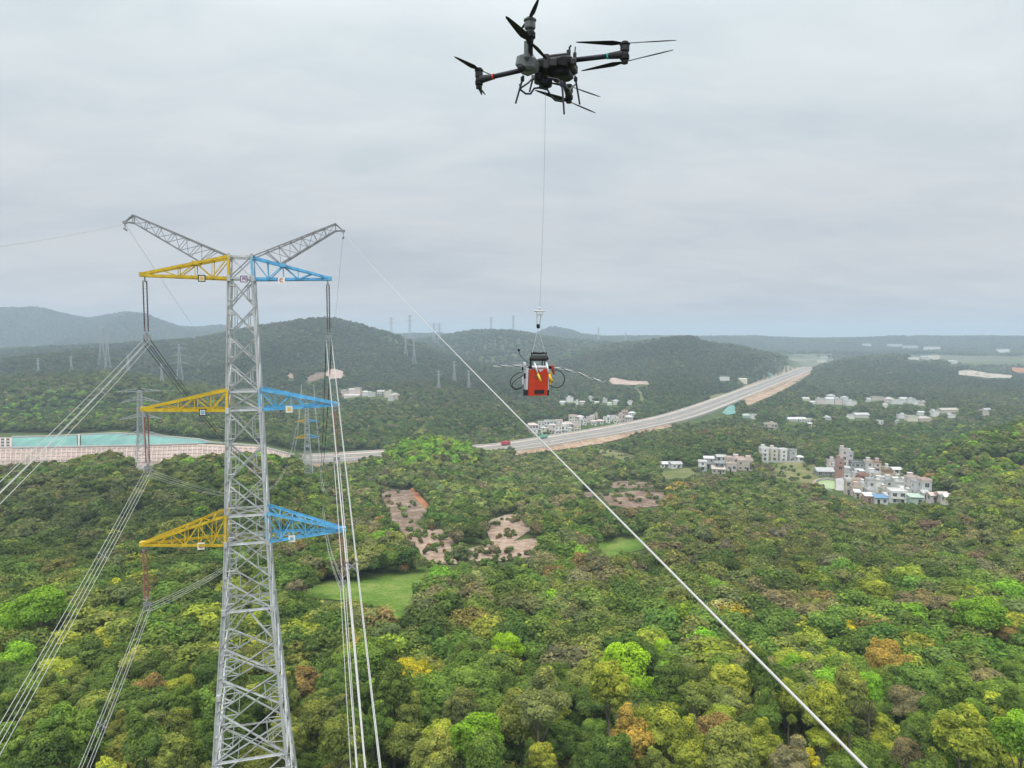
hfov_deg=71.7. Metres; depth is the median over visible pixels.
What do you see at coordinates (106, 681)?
broadleaf tree
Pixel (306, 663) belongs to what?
broadleaf tree
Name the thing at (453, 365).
lattice pylon
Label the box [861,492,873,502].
house
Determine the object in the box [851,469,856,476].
house
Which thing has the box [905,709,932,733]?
eucalyptus tree
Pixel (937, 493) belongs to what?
house
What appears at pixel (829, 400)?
house
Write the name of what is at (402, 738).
broadleaf tree
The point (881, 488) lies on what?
house
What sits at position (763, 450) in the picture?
house
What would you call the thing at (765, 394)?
cut slope
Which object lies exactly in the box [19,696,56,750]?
eucalyptus tree
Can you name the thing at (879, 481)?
house
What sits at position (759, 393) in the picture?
embankment
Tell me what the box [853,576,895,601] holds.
broadleaf tree
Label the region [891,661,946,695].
broadleaf tree
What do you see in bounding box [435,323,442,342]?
lattice pylon
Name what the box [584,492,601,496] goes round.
terrace soil
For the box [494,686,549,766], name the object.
broadleaf tree
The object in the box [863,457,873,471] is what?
house
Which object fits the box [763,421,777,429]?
house
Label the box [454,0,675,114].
drone
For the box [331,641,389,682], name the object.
broadleaf tree
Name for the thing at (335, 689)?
broadleaf tree
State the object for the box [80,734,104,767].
eucalyptus tree
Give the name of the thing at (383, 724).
eucalyptus tree
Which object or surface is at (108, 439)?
erosion net
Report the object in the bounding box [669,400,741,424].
deck beam
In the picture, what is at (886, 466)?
house
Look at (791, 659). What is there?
broadleaf tree
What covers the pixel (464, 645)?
broadleaf tree
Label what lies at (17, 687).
broadleaf tree
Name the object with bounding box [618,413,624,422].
house
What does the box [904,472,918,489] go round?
house
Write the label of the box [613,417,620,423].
house
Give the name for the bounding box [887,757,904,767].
broadleaf tree
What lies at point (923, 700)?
broadleaf tree
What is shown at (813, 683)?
broadleaf tree
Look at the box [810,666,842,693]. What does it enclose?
broadleaf tree
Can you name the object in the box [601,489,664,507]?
terrace soil
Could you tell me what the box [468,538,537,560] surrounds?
orchard soil
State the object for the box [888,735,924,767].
eucalyptus tree
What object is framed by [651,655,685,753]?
eucalyptus tree
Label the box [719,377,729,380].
house
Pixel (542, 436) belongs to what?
truck
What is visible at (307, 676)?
broadleaf tree
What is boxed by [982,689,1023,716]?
broadleaf tree
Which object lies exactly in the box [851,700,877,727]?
broadleaf tree
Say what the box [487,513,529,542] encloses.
orchard soil
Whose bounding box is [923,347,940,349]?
house
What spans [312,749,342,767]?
eucalyptus tree
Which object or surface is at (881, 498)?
house
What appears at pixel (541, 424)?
house
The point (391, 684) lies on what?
eucalyptus tree
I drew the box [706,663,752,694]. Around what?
broadleaf tree
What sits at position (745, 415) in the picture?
house
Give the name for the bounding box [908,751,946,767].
eucalyptus tree
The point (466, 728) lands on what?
eucalyptus tree
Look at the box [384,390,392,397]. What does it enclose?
house
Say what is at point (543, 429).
house
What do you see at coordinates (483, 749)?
eucalyptus tree
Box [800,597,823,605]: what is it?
broadleaf tree
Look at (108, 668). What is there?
broadleaf tree
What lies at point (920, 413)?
house
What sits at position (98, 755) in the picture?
broadleaf tree
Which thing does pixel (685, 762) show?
broadleaf tree
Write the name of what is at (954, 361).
house
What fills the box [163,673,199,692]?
broadleaf tree
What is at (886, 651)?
broadleaf tree
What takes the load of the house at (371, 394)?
on the terrain
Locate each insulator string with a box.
[142,277,151,344]
[142,547,150,613]
[143,412,152,476]
[325,281,331,344]
[333,407,339,466]
[340,532,345,590]
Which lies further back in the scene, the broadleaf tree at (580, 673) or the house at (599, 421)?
the house at (599, 421)
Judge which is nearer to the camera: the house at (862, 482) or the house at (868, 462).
the house at (862, 482)
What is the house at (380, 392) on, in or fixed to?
on the terrain
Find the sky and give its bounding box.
[0,0,1023,336]
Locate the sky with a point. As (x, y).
(790, 168)
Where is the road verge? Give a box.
[527,434,629,452]
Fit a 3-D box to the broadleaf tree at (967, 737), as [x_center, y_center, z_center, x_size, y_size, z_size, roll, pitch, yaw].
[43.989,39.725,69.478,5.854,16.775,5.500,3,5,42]
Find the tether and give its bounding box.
[540,90,545,293]
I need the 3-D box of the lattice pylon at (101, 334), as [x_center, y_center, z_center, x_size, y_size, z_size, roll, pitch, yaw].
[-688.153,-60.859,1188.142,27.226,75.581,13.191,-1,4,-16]
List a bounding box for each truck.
[501,441,510,445]
[538,432,547,438]
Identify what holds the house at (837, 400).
on the terrain
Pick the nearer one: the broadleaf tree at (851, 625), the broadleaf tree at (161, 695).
the broadleaf tree at (161, 695)
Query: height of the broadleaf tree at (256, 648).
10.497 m
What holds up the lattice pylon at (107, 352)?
on the terrain
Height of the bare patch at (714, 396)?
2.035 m
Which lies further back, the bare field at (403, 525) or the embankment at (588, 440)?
the embankment at (588, 440)
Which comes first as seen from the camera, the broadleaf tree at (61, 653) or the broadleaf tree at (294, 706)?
the broadleaf tree at (294, 706)
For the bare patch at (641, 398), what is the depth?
1064.01 m
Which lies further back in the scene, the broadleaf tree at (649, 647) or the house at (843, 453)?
the house at (843, 453)
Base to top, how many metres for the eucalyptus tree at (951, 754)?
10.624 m
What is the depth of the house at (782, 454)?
520.35 m
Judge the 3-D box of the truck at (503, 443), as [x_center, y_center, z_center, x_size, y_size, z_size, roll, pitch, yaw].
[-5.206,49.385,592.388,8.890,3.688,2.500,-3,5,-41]
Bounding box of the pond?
[817,480,834,488]
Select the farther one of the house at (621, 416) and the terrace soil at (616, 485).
the house at (621, 416)
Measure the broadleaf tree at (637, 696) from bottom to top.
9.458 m
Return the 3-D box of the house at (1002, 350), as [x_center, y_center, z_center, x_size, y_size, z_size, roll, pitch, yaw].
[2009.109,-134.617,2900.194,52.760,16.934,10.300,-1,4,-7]
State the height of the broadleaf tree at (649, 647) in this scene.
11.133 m
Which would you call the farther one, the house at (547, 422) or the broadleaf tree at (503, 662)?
the house at (547, 422)
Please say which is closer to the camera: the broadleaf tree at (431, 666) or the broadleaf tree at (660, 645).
the broadleaf tree at (431, 666)
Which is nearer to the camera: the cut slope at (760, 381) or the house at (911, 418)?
the house at (911, 418)
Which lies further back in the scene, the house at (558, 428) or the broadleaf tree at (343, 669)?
the house at (558, 428)
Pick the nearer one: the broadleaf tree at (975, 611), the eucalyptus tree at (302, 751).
the eucalyptus tree at (302, 751)
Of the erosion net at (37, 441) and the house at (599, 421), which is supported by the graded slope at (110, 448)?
the erosion net at (37, 441)
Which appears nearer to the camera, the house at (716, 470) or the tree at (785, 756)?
the tree at (785, 756)
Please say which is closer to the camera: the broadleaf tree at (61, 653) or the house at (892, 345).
the broadleaf tree at (61, 653)
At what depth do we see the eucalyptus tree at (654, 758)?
70.77 m
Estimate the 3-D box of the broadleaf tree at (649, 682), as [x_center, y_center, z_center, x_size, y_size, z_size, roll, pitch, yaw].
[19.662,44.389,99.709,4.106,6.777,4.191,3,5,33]
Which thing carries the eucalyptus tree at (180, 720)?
on the terrain
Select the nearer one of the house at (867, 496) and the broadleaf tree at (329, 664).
the broadleaf tree at (329, 664)
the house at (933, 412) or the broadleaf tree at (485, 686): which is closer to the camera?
the broadleaf tree at (485, 686)
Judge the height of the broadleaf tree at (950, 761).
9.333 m
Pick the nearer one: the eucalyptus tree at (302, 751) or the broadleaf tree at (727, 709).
the eucalyptus tree at (302, 751)
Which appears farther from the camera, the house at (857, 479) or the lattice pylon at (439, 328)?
the lattice pylon at (439, 328)
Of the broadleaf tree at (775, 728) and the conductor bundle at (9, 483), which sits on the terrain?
the broadleaf tree at (775, 728)
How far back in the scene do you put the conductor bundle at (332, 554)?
111.08 m
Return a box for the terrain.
[0,308,1023,767]
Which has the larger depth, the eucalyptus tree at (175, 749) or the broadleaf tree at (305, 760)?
the broadleaf tree at (305, 760)
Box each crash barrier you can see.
[138,369,811,469]
[299,367,809,458]
[300,366,804,454]
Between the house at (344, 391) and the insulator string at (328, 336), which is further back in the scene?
the house at (344, 391)
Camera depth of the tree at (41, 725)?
70.47 m
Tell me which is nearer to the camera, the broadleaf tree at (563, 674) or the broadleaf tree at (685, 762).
the broadleaf tree at (685, 762)
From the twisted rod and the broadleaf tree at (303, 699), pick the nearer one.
the twisted rod
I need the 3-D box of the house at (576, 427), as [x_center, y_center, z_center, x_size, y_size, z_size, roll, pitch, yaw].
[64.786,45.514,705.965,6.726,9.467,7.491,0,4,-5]
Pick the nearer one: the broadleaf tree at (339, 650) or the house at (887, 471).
the broadleaf tree at (339, 650)
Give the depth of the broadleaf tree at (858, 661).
100.38 m
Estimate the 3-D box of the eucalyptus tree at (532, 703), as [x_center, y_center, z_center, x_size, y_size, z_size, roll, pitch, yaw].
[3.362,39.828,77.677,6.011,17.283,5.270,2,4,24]
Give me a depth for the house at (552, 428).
683.19 m
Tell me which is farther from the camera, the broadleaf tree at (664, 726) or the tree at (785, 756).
the broadleaf tree at (664, 726)
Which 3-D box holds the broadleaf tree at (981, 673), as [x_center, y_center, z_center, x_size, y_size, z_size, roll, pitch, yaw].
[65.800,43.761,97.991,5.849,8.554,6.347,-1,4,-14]
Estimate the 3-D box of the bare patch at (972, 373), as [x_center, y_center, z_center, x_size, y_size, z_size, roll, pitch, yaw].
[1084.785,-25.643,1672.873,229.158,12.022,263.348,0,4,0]
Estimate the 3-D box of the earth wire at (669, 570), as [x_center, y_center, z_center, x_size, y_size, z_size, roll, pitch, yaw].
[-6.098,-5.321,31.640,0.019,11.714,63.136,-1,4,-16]
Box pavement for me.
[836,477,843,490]
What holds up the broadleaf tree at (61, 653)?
on the terrain
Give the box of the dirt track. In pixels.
[410,488,428,508]
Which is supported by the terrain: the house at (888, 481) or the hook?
the house at (888, 481)
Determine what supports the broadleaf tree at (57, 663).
on the terrain
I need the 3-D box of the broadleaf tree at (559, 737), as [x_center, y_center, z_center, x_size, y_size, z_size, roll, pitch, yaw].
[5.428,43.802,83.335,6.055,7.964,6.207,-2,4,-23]
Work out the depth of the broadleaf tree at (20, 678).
92.12 m
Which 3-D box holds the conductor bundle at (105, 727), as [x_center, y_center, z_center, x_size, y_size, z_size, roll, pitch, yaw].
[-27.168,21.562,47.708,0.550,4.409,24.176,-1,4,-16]
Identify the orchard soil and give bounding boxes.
[405,529,458,563]
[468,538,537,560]
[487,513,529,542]
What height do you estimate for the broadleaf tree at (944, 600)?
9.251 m
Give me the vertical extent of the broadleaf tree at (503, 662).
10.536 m
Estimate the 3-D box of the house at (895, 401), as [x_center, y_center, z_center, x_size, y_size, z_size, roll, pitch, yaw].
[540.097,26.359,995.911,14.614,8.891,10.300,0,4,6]
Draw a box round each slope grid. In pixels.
[0,437,12,447]
[0,445,283,464]
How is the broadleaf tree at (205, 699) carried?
on the terrain
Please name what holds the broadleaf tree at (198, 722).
on the terrain
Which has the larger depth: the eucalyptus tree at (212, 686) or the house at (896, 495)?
the house at (896, 495)
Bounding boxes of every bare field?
[382,488,426,523]
[392,520,422,534]
[662,468,694,478]
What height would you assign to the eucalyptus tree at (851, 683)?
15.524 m
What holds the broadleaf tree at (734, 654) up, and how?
on the terrain
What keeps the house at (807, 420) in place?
on the terrain
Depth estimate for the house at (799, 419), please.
802.05 m
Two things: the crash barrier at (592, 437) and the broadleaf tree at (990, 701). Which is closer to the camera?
the broadleaf tree at (990, 701)
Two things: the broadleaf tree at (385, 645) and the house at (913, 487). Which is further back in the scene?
the house at (913, 487)
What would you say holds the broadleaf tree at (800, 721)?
on the terrain
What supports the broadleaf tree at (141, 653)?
on the terrain
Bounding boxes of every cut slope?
[734,373,781,390]
[745,371,810,404]
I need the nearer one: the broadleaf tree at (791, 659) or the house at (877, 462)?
the broadleaf tree at (791, 659)
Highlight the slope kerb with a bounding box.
[11,432,292,454]
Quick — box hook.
[534,305,544,331]
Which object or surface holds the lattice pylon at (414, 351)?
on the terrain
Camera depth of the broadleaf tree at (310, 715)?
83.71 m
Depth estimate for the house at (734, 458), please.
481.96 m
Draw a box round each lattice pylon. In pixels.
[92,325,110,368]
[103,337,111,368]
[117,388,164,469]
[122,214,345,767]
[160,364,163,380]
[169,343,188,379]
[294,399,318,472]
[403,337,407,356]
[408,315,412,339]
[410,340,416,363]
[430,323,437,338]
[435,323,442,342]
[436,370,440,387]
[451,361,456,380]
[466,370,470,387]
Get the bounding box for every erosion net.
[12,436,76,446]
[81,434,209,444]
[722,405,735,414]
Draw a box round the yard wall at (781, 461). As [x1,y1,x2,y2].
[763,461,803,462]
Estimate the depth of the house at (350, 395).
971.83 m
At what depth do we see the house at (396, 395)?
938.19 m
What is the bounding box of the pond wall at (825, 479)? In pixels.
[815,478,834,490]
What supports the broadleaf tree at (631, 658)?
on the terrain
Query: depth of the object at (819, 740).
78.47 m
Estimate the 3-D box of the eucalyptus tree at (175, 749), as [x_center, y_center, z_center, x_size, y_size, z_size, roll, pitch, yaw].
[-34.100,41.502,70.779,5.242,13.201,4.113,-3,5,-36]
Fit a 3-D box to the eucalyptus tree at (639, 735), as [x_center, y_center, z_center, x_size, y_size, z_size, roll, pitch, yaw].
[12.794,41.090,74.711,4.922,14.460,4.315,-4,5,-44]
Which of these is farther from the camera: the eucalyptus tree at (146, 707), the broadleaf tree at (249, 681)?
the broadleaf tree at (249, 681)
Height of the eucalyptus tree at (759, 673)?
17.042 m
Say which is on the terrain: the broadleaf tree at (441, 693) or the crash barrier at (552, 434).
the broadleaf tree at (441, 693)
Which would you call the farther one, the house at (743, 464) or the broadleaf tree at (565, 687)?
the house at (743, 464)
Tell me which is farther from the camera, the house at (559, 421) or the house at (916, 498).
the house at (559, 421)
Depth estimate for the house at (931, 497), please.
297.69 m
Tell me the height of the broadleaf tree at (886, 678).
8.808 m
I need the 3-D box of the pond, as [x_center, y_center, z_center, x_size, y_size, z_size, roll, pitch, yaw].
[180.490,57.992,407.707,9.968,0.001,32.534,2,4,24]
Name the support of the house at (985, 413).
on the terrain
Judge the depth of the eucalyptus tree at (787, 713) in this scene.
85.60 m
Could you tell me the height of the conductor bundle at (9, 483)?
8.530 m
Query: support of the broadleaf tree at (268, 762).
on the terrain
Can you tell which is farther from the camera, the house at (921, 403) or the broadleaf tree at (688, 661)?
the house at (921, 403)
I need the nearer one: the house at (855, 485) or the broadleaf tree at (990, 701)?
the broadleaf tree at (990, 701)
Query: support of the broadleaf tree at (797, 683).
on the terrain
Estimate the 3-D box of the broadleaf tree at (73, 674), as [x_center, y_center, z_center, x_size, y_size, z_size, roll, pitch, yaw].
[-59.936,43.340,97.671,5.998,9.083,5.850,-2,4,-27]
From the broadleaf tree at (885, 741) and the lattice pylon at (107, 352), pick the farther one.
the lattice pylon at (107, 352)
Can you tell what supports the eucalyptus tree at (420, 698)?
on the terrain
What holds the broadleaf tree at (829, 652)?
on the terrain
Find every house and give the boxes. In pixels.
[340,389,348,396]
[343,394,360,397]
[348,388,353,393]
[354,387,361,395]
[362,391,368,395]
[368,391,375,396]
[377,390,384,395]
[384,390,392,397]
[388,395,394,400]
[390,393,399,398]
[528,423,537,433]
[531,428,537,435]
[538,421,544,429]
[541,427,546,434]
[544,420,549,428]
[549,423,555,433]
[555,419,562,424]
[555,424,561,433]
[561,421,572,429]
[562,423,568,432]
[566,396,572,401]
[568,415,576,421]
[573,424,580,430]
[579,417,586,425]
[586,415,594,422]
[596,419,603,424]
[603,415,610,422]
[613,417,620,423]
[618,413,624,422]
[621,409,627,414]
[625,415,632,421]
[660,461,668,467]
[668,461,682,468]
[698,459,707,470]
[703,456,714,467]
[711,465,725,473]
[714,461,724,467]
[715,454,725,460]
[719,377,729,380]
[725,456,731,463]
[726,461,736,471]
[732,454,744,461]
[736,455,753,470]
[739,378,746,383]
[741,413,749,417]
[759,444,768,460]
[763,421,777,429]
[768,445,777,460]
[777,448,787,460]
[787,417,805,421]
[787,448,796,460]
[796,455,803,460]
[803,418,812,422]
[812,467,834,475]
[815,397,825,403]
[817,359,826,362]
[823,415,831,419]
[824,397,833,403]
[826,457,834,466]
[834,397,841,404]
[834,455,844,479]
[839,445,848,465]
[840,396,847,404]
[844,399,854,405]
[844,470,850,476]
[844,477,851,494]
[845,414,854,418]
[848,448,853,459]
[848,460,863,468]
[849,481,862,495]
[850,477,861,483]
[851,413,869,417]
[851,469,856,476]
[853,489,860,497]
[856,472,868,480]
[859,479,864,490]
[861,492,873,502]
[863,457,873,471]
[863,487,873,493]
[865,468,880,476]
[865,477,875,493]
[869,396,883,400]
[870,493,888,504]
[871,458,881,471]
[876,475,883,492]
[877,484,886,493]
[881,463,889,468]
[881,469,893,477]
[881,474,894,487]
[883,397,893,403]
[886,487,906,503]
[887,344,901,346]
[889,399,902,403]
[890,467,902,473]
[892,477,903,487]
[896,413,904,418]
[898,397,907,402]
[902,346,917,347]
[904,415,917,421]
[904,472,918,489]
[905,493,924,504]
[906,397,915,403]
[908,357,918,359]
[910,479,916,492]
[916,411,923,415]
[916,490,928,499]
[917,477,931,492]
[918,400,925,405]
[918,416,931,421]
[919,356,928,359]
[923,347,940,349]
[925,492,936,503]
[928,355,939,359]
[929,409,939,416]
[935,491,947,502]
[936,408,958,412]
[940,493,949,504]
[947,413,955,417]
[948,360,957,363]
[977,409,988,415]
[996,349,1009,352]
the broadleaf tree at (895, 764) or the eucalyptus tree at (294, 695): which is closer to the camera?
the broadleaf tree at (895, 764)
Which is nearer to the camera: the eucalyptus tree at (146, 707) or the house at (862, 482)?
the eucalyptus tree at (146, 707)
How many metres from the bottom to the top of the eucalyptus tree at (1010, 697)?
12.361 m
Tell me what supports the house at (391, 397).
on the terrain
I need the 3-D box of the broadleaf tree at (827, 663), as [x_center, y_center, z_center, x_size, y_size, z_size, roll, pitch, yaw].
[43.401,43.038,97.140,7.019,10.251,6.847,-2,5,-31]
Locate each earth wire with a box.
[0,223,124,246]
[127,227,292,420]
[320,239,342,414]
[343,232,867,767]
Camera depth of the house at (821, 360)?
2270.87 m
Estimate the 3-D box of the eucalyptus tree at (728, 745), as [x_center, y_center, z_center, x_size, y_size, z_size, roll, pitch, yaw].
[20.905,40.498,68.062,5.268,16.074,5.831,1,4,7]
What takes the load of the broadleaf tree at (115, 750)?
on the terrain
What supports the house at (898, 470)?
on the terrain
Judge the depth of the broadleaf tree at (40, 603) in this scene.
119.06 m
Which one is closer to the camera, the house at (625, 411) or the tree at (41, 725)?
the tree at (41, 725)
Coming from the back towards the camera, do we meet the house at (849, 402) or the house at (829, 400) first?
the house at (829, 400)
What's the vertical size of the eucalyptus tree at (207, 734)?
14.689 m
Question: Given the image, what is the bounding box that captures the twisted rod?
[493,365,605,382]
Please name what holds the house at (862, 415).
on the terrain
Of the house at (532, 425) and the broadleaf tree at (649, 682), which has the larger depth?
the house at (532, 425)
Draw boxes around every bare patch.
[307,372,324,381]
[324,368,344,378]
[609,378,648,384]
[637,389,644,401]
[710,393,725,398]
[782,366,800,374]
[958,370,1011,377]
[1012,367,1023,371]
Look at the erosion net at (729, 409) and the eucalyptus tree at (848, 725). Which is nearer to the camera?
the eucalyptus tree at (848, 725)
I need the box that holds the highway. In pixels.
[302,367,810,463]
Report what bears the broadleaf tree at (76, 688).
on the terrain
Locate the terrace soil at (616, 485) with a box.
[610,480,654,488]
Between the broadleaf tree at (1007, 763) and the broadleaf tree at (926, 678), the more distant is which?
the broadleaf tree at (926, 678)
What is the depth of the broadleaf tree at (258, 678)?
95.87 m
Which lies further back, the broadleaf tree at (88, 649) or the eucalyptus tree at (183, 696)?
the broadleaf tree at (88, 649)
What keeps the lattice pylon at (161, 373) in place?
on the terrain
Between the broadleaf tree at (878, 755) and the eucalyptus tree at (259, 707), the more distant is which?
the eucalyptus tree at (259, 707)
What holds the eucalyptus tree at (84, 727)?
on the terrain
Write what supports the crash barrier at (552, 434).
on the highway
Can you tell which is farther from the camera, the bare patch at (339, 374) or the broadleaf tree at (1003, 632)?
the bare patch at (339, 374)
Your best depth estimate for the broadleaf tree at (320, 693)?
90.47 m
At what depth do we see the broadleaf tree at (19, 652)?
103.44 m
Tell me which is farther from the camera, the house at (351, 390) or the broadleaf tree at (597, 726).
the house at (351, 390)
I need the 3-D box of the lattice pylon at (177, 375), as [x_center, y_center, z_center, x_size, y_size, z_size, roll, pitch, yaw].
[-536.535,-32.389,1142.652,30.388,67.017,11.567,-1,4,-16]
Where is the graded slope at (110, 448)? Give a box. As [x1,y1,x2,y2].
[0,444,295,465]
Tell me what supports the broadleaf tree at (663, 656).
on the terrain
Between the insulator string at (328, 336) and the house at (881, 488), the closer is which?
the insulator string at (328, 336)
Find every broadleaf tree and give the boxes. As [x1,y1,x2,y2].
[0,606,35,632]
[0,640,37,665]
[0,658,21,681]
[0,671,9,694]
[1,670,59,693]
[2,684,44,721]
[4,585,73,629]
[9,662,40,681]
[23,676,70,699]
[34,645,84,669]
[37,656,82,675]
[60,664,91,685]
[63,633,110,669]
[63,682,87,703]
[69,691,90,715]
[69,737,113,767]
[70,688,117,732]
[80,672,133,706]
[83,662,118,688]
[90,642,132,670]
[103,732,148,767]
[107,685,159,722]
[111,642,139,679]
[117,644,149,678]
[123,649,166,678]
[130,672,170,692]
[131,673,148,679]
[135,686,178,714]
[155,659,189,680]
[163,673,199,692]
[169,718,208,733]
[189,683,241,719]
[190,723,254,761]
[191,651,228,690]
[210,663,254,678]
[225,690,273,728]
[229,745,292,767]
[240,682,261,721]
[241,642,286,675]
[242,676,252,687]
[250,674,273,686]
[271,700,299,718]
[276,665,320,701]
[290,696,330,737]
[290,752,315,767]
[293,660,314,668]
[298,688,322,704]
[306,688,328,730]
[314,668,355,690]
[320,651,343,669]
[322,757,363,767]
[324,681,366,711]
[331,641,368,676]
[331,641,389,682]
[332,662,370,682]
[357,636,395,674]
[364,691,397,745]
[365,737,382,748]
[378,718,428,765]
[397,657,431,680]
[412,670,445,701]
[414,674,457,720]
[427,663,435,669]
[434,659,446,674]
[442,649,491,676]
[444,640,489,665]
[444,665,502,702]
[472,694,502,713]
[477,651,519,693]
[491,631,525,656]
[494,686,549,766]
[499,671,523,694]
[515,674,560,692]
[518,658,561,678]
[539,719,582,765]
[543,693,571,722]
[552,660,569,666]
[557,679,580,708]
[558,664,570,673]
[558,669,578,685]
[565,659,595,718]
[574,682,608,718]
[575,731,594,751]
[581,717,607,735]
[598,641,650,692]
[608,686,649,718]
[612,689,665,722]
[623,635,658,671]
[632,701,689,755]
[643,676,660,695]
[646,651,671,673]
[655,638,672,652]
[669,656,696,673]
[673,737,709,767]
[702,702,737,721]
[705,684,741,716]
[706,652,734,671]
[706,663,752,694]
[711,652,743,657]
[726,688,755,717]
[731,655,773,690]
[734,714,775,760]
[745,711,782,744]
[753,684,805,733]
[767,656,779,664]
[772,647,814,662]
[773,664,808,683]
[776,653,806,670]
[782,674,804,685]
[789,659,825,681]
[797,679,855,750]
[797,717,820,727]
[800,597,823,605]
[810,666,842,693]
[813,647,853,663]
[819,657,839,675]
[824,747,871,767]
[828,652,870,672]
[844,619,855,631]
[849,736,894,767]
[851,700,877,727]
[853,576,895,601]
[856,667,895,701]
[863,637,914,669]
[867,713,897,739]
[869,732,896,756]
[873,702,902,722]
[881,664,912,686]
[882,684,903,710]
[886,666,897,675]
[887,684,926,717]
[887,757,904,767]
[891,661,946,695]
[892,588,939,615]
[917,693,953,713]
[921,706,954,727]
[929,594,966,625]
[933,659,970,677]
[933,734,974,767]
[948,596,1013,629]
[967,666,1006,682]
[976,718,1013,767]
[980,676,1023,696]
[981,697,998,720]
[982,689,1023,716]
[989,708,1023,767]
[995,626,1019,644]
[1000,646,1023,661]
[1001,749,1023,767]
[1002,655,1023,676]
[1002,663,1023,683]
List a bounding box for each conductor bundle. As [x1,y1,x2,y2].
[0,340,148,503]
[0,472,149,753]
[79,609,148,766]
[144,340,295,474]
[145,446,295,611]
[148,432,295,496]
[317,342,331,470]
[318,442,338,492]
[319,463,344,587]
[326,341,380,767]
[334,463,364,767]
[340,587,357,767]
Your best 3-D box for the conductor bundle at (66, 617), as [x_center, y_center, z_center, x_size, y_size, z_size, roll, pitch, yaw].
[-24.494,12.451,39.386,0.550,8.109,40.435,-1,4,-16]
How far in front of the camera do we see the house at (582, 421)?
731.97 m
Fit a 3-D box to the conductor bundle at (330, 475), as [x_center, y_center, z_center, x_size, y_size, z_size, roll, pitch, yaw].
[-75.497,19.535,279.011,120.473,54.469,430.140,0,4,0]
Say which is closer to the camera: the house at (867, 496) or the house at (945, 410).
the house at (867, 496)
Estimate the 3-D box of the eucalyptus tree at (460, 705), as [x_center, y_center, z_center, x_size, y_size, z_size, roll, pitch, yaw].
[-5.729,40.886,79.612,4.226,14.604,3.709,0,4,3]
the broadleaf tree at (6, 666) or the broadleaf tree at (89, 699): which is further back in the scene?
the broadleaf tree at (6, 666)
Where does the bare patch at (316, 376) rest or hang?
on the terrain
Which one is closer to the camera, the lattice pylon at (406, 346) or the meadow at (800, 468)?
the meadow at (800, 468)
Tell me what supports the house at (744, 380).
on the terrain
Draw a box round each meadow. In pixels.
[302,565,428,621]
[597,447,632,460]
[597,533,646,557]
[771,461,818,484]
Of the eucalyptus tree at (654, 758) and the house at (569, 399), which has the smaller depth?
the eucalyptus tree at (654, 758)
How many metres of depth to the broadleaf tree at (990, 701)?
88.18 m
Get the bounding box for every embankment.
[143,424,671,470]
[742,369,812,399]
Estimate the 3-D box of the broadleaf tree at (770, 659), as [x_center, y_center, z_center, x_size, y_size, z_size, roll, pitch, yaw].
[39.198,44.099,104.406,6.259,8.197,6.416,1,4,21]
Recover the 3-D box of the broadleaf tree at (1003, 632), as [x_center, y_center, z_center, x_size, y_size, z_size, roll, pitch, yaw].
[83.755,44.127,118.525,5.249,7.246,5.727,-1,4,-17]
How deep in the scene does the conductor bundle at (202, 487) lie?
79.32 m
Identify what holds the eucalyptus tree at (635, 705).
on the terrain
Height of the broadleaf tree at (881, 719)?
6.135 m
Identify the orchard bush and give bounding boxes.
[483,550,491,554]
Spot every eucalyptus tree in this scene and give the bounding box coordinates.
[0,689,39,726]
[0,721,24,767]
[13,727,74,767]
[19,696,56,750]
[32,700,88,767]
[34,670,70,703]
[52,707,103,767]
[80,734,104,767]
[87,698,107,725]
[95,756,126,767]
[104,709,127,739]
[122,707,168,767]
[126,702,152,715]
[140,709,171,757]
[149,732,198,767]
[160,707,195,737]
[168,683,197,710]
[195,753,222,767]
[196,710,246,767]
[200,760,211,767]
[207,657,248,710]
[238,710,262,735]
[254,684,271,739]
[261,709,306,766]
[264,671,300,714]
[271,666,297,691]
[288,737,304,754]
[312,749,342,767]
[317,713,368,767]
[324,693,354,720]
[327,705,374,760]
[342,680,376,712]
[367,700,394,760]
[372,661,413,767]
[393,690,424,762]
[395,681,423,708]
[409,725,456,767]
[421,718,454,755]
[428,704,453,725]
[442,687,478,767]
[448,743,465,767]
[449,711,503,761]
[464,728,505,767]
[515,666,571,741]
[523,737,536,767]
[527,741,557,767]
[570,753,576,767]
[571,742,594,767]
[583,732,633,767]
[587,659,637,736]
[608,702,654,761]
[615,699,638,719]
[617,759,635,767]
[638,746,673,767]
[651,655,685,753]
[666,692,690,719]
[667,713,710,767]
[677,663,723,722]
[677,665,703,713]
[693,711,734,767]
[703,719,759,767]
[742,645,783,702]
[747,716,783,767]
[750,687,781,765]
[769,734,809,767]
[771,678,804,747]
[772,687,804,739]
[800,678,851,766]
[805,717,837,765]
[806,747,820,767]
[830,706,855,748]
[831,660,869,747]
[859,671,884,740]
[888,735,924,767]
[896,720,941,758]
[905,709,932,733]
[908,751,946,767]
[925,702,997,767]
[927,665,985,713]
[941,739,972,767]
[952,697,993,767]
[994,682,1023,714]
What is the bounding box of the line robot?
[510,349,564,395]
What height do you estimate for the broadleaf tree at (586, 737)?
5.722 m
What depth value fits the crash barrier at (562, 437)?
644.29 m
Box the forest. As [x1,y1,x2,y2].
[0,306,1023,767]
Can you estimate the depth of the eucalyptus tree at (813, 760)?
75.47 m

